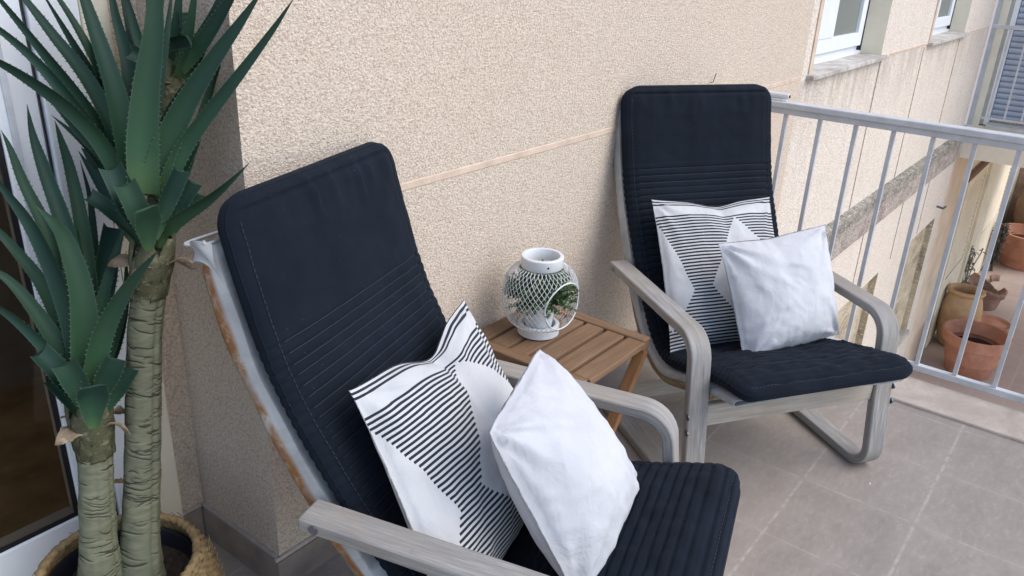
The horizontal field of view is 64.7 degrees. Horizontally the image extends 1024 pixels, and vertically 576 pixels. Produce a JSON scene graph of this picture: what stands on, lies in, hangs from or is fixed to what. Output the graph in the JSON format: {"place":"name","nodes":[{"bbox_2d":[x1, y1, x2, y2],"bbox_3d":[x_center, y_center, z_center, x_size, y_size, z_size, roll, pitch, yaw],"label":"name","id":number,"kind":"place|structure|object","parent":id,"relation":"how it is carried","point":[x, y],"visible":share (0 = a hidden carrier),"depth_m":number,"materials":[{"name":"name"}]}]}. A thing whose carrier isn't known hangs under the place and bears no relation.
{"place":"outdoors","nodes":[
{"label":"outdoors","id":0,"kind":"place"},
{"bbox_2d":[904,0,1023,411],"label":"terrace ground","id":1,"kind":"structure","parent":0,"point":[1011,280],"depth_m":10.30,"materials":[{"name":"ceramic"}]},
{"bbox_2d":[0,0,1023,575],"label":"apartment building","id":2,"kind":"structure","parent":1,"relation":"on","point":[490,126],"depth_m":2.34,"materials":[{"name":"beige paint"}]},
{"bbox_2d":[0,0,183,575],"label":"sliding door","id":3,"kind":"structure","parent":2,"relation":"in","point":[39,477],"depth_m":1.88,"materials":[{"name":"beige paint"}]},
{"bbox_2d":[204,357,1023,575],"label":"balcony floor","id":4,"kind":"structure","parent":2,"relation":"attached to","point":[940,496],"depth_m":2.50,"materials":[{"name":"beige tile"}]},
{"bbox_2d":[32,478,224,575],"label":"woven basket","id":5,"kind":"object","parent":4,"relation":"on","point":[203,561],"visible":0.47,"depth_m":1.75,"materials":[{"name":"beige wicker"}]},
{"bbox_2d":[0,0,292,575],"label":"potted aloe","id":6,"kind":"object","parent":5,"relation":"in","point":[134,135],"visible":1,"depth_m":1.51,"materials":[{"name":"plant"}]},
{"bbox_2d":[183,142,740,575],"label":"lounge armchair","id":7,"kind":"object","parent":4,"relation":"on","point":[323,300],"visible":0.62,"depth_m":1.56,"materials":[{"name":"black fabric"}]},
{"bbox_2d":[349,299,523,575],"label":"patterned pillow","id":8,"kind":"object","parent":7,"relation":"on","point":[429,421],"visible":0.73,"depth_m":1.56,"materials":[{"name":"white fabric"}]},
{"bbox_2d":[489,349,638,575],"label":"white pillow","id":9,"kind":"object","parent":7,"relation":"on","point":[568,472],"visible":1,"depth_m":1.50,"materials":[{"name":"fabric"}]},
{"bbox_2d":[481,306,649,432],"bbox_3d":[0.126,0.367,2.445,0.412,0.487,0.375,19,28,34],"label":"side table","id":10,"kind":"object","parent":4,"relation":"on","point":[584,347],"visible":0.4,"depth_m":2.33,"materials":[{"name":"brown wood"}]},
{"bbox_2d":[502,248,578,339],"bbox_3d":[0.078,0.016,2.334,0.210,0.242,0.219,19,28,34],"label":"wire lantern","id":11,"kind":"object","parent":10,"relation":"on","point":[554,263],"visible":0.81,"depth_m":2.29,"materials":[{"name":"white metal"}]},
{"bbox_2d":[501,259,580,328],"bbox_3d":[0.089,0.028,2.328,0.245,0.213,0.226,19,28,34],"label":"potted plant","id":12,"kind":"object","parent":11,"relation":"in","point":[560,297],"visible":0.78,"depth_m":2.29,"materials":[{"name":"green plant"}]},
{"bbox_2d":[605,84,912,462],"bbox_3d":[0.751,-0.027,2.625,0.732,1.106,0.979,-5,24,-18],"label":"lounge armchair","id":13,"kind":"object","parent":4,"relation":"on","point":[708,144],"visible":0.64,"depth_m":2.69,"materials":[{"name":"black fabric"}]},
{"bbox_2d":[651,196,773,354],"bbox_3d":[0.696,-0.056,2.674,0.482,0.428,0.295,-5,24,-17],"label":"patterned pillow","id":14,"kind":"object","parent":13,"relation":"on","point":[691,235],"visible":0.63,"depth_m":2.61,"materials":[{"name":"white fabric"}]},
{"bbox_2d":[718,224,838,351],"bbox_3d":[0.846,0.023,2.517,0.400,0.370,0.221,-6,25,-20],"label":"white pillow","id":15,"kind":"object","parent":13,"relation":"on","point":[781,287],"visible":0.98,"depth_m":2.46,"materials":[{"name":"fabric"}]},
{"bbox_2d":[891,376,1023,443],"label":"balcony kerb","id":16,"kind":"structure","parent":4,"relation":"on","point":[988,416],"depth_m":3.00,"materials":[{"name":"concrete"}]},
{"bbox_2d":[806,0,889,80],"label":"window","id":17,"kind":"structure","parent":2,"relation":"in","point":[841,24],"depth_m":4.69,"materials":[{"name":"white glass"}]},
{"bbox_2d":[831,273,877,344],"bbox_3d":[2.668,0.642,6.753,0.190,1.390,1.330,19,28,34],"label":"lower window","id":18,"kind":"structure","parent":2,"relation":"in","point":[861,316],"depth_m":6.95,"materials":[{"name":"stone"}]},
{"bbox_2d":[771,100,1023,403],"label":"balcony railing","id":19,"kind":"object","parent":2,"relation":"attached to","point":[894,125],"visible":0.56,"depth_m":3.04,"materials":[{"name":"grey metal"}]},
{"bbox_2d":[769,91,790,100],"bbox_3d":[1.049,-0.774,3.247,0.138,0.032,0.033,19,28,34],"label":"wall clamp","id":20,"kind":"object","parent":19,"relation":"attached to","point":[779,96],"depth_m":3.22,"materials":[{"name":"white metal"}]},
{"bbox_2d":[894,218,934,347],"bbox_3d":[3.987,0.026,8.328,0.190,1.390,1.220,19,28,34],"label":"lower window","id":21,"kind":"structure","parent":2,"relation":"in","point":[919,244],"depth_m":8.58,"materials":[{"name":"stone"}]},
{"bbox_2d":[927,0,969,45],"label":"window","id":22,"kind":"structure","parent":2,"relation":"in","point":[940,33],"depth_m":6.69,"materials":[{"name":"white glass"}]},
{"bbox_2d":[924,163,989,347],"bbox_3d":[5.701,-0.432,10.376,0.037,2.200,1.300,19,28,34],"label":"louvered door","id":23,"kind":"structure","parent":2,"relation":"in","point":[974,188],"depth_m":10.25,"materials":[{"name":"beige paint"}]},
{"bbox_2d":[970,164,1011,274],"bbox_3d":[7.285,-1.172,12.267,0.037,2.200,1.750,19,28,34],"label":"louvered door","id":24,"kind":"structure","parent":2,"relation":"in","point":[1004,171],"depth_m":12.34,"materials":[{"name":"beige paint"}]},
{"bbox_2d":[979,0,1023,133],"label":"shuttered door","id":25,"kind":"structure","parent":2,"relation":"in","point":[1011,59],"depth_m":8.09,"materials":[{"name":"grey metal"}]},
{"bbox_2d":[981,24,1023,123],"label":"window railing","id":26,"kind":"object","parent":2,"relation":"attached to","point":[1010,27],"depth_m":7.93,"materials":[{"name":"grey metal"}]},
{"bbox_2d":[936,283,985,345],"bbox_3d":[5.741,0.365,10.382,0.490,0.773,0.490,19,28,34],"label":"clay jar","id":27,"kind":"object","parent":1,"relation":"on","point":[957,301],"visible":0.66,"depth_m":10.21,"materials":[{"name":"beige ceramic"}]},
{"bbox_2d":[961,246,986,283],"bbox_3d":[6.346,-0.116,11.249,0.285,1.028,0.259,19,28,34],"label":"dry plant","id":28,"kind":"object","parent":1,"relation":"on","point":[969,263],"visible":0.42,"depth_m":11.16,"materials":[{"name":"plant"}]},
{"bbox_2d":[942,319,1013,380],"bbox_3d":[5.537,0.767,9.729,0.748,0.532,0.748,19,28,34],"label":"flower pot","id":29,"kind":"object","parent":1,"relation":"on","point":[983,350],"visible":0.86,"depth_m":9.61,"materials":[{"name":"ceramic"}]},
{"bbox_2d":[968,272,1007,310],"bbox_3d":[6.792,0.063,11.693,0.635,0.396,0.635,19,28,34],"label":"broken pot","id":30,"kind":"object","parent":1,"relation":"on","point":[993,298],"visible":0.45,"depth_m":11.55,"materials":[{"name":"ceramic"}]},
{"bbox_2d":[990,274,999,281],"bbox_3d":[7.541,-0.157,12.645,0.219,0.100,0.086,-6,24,-19],"label":"clay shard","id":31,"kind":"object","parent":1,"relation":"on","point":[994,277],"visible":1,"depth_m":12.64,"materials":[{"name":"orange ceramic"}]},
{"bbox_2d":[981,313,1010,330],"bbox_3d":[6.554,0.481,11.108,0.540,0.055,0.540,19,28,34],"label":"pot saucer","id":32,"kind":"object","parent":1,"relation":"on","point":[1001,323],"visible":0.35,"depth_m":11.17,"materials":[{"name":"ceramic"}]},
{"bbox_2d":[989,223,1013,270],"bbox_3d":[7.737,-0.665,12.889,0.356,0.864,0.339,2,23,-2],"label":"dry plant","id":33,"kind":"object","parent":1,"relation":"on","point":[1001,237],"visible":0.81,"depth_m":12.83,"materials":[{"name":"brown plant"}]},
{"bbox_2d":[999,223,1023,270],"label":"flower pot","id":34,"kind":"object","parent":1,"relation":"on","point":[1012,255],"visible":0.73,"depth_m":13.12,"materials":[{"name":"ceramic"}]},
{"bbox_2d":[1013,192,1023,223],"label":"round jar","id":35,"kind":"object","parent":1,"relation":"on","point":[1018,214],"visible":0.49,"depth_m":13.70,"materials":[{"name":"brown ceramic"}]}
]}

